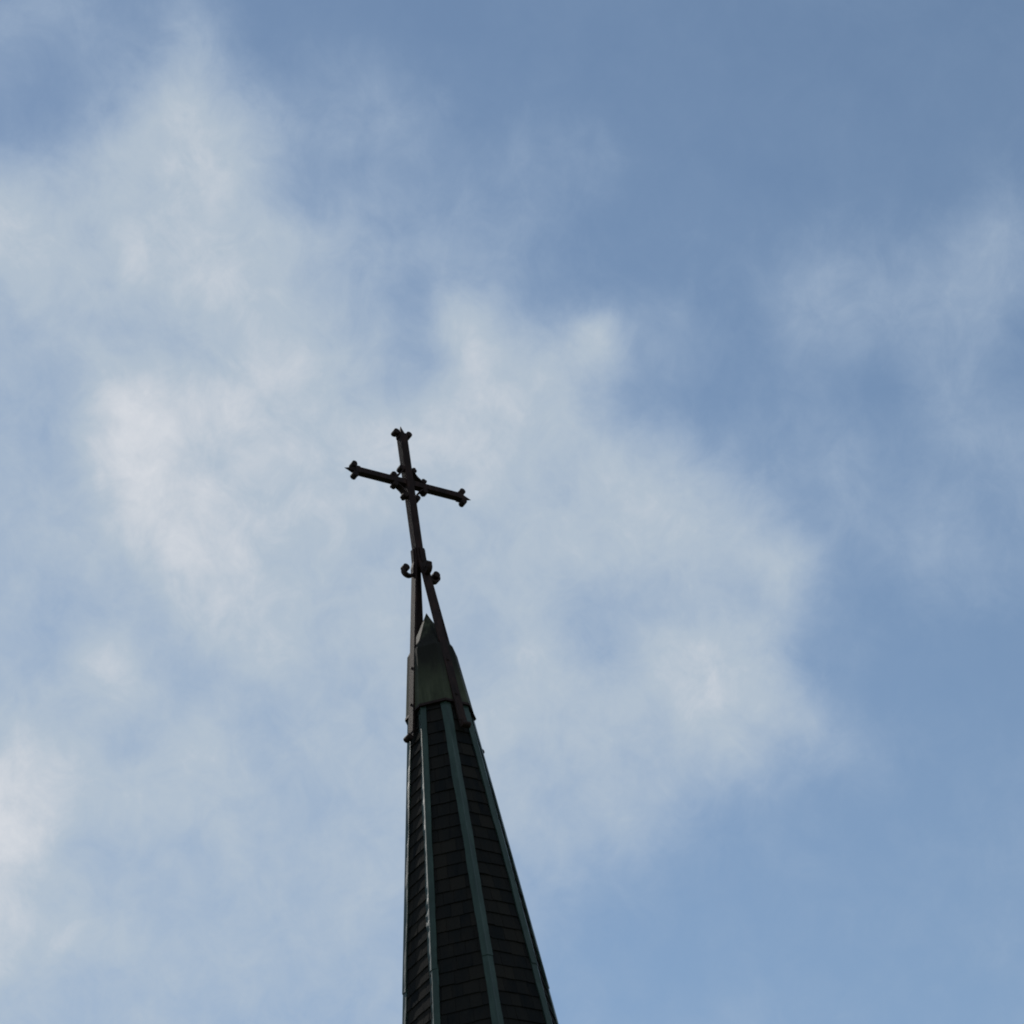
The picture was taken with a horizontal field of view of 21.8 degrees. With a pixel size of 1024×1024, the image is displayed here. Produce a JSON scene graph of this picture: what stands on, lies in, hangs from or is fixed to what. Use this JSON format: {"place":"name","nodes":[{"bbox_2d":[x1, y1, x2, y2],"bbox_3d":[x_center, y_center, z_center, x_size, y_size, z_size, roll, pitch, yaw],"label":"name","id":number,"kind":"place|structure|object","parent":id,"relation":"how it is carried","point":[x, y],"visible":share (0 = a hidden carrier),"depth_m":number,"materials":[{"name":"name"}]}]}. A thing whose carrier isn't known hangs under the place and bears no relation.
{"place":"outdoors","nodes":[
{"label":"outdoors","id":0,"kind":"place"},
{"bbox_2d":[402,613,558,1023],"bbox_3d":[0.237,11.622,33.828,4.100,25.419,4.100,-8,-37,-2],"label":"church spire","id":1,"kind":"structure","parent":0,"point":[471,953],"depth_m":37.84,"materials":[{"name":"tile"}]},
{"bbox_2d":[344,426,484,752],"bbox_3d":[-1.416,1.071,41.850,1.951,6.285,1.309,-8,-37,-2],"label":"roof cross","id":2,"kind":"object","parent":1,"relation":"on","point":[409,483],"visible":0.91,"depth_m":41.99,"materials":[{"name":"metal"}]},
{"bbox_2d":[0,0,1023,1023],"label":"sky","id":3,"kind":"structure","parent":0,"point":[707,316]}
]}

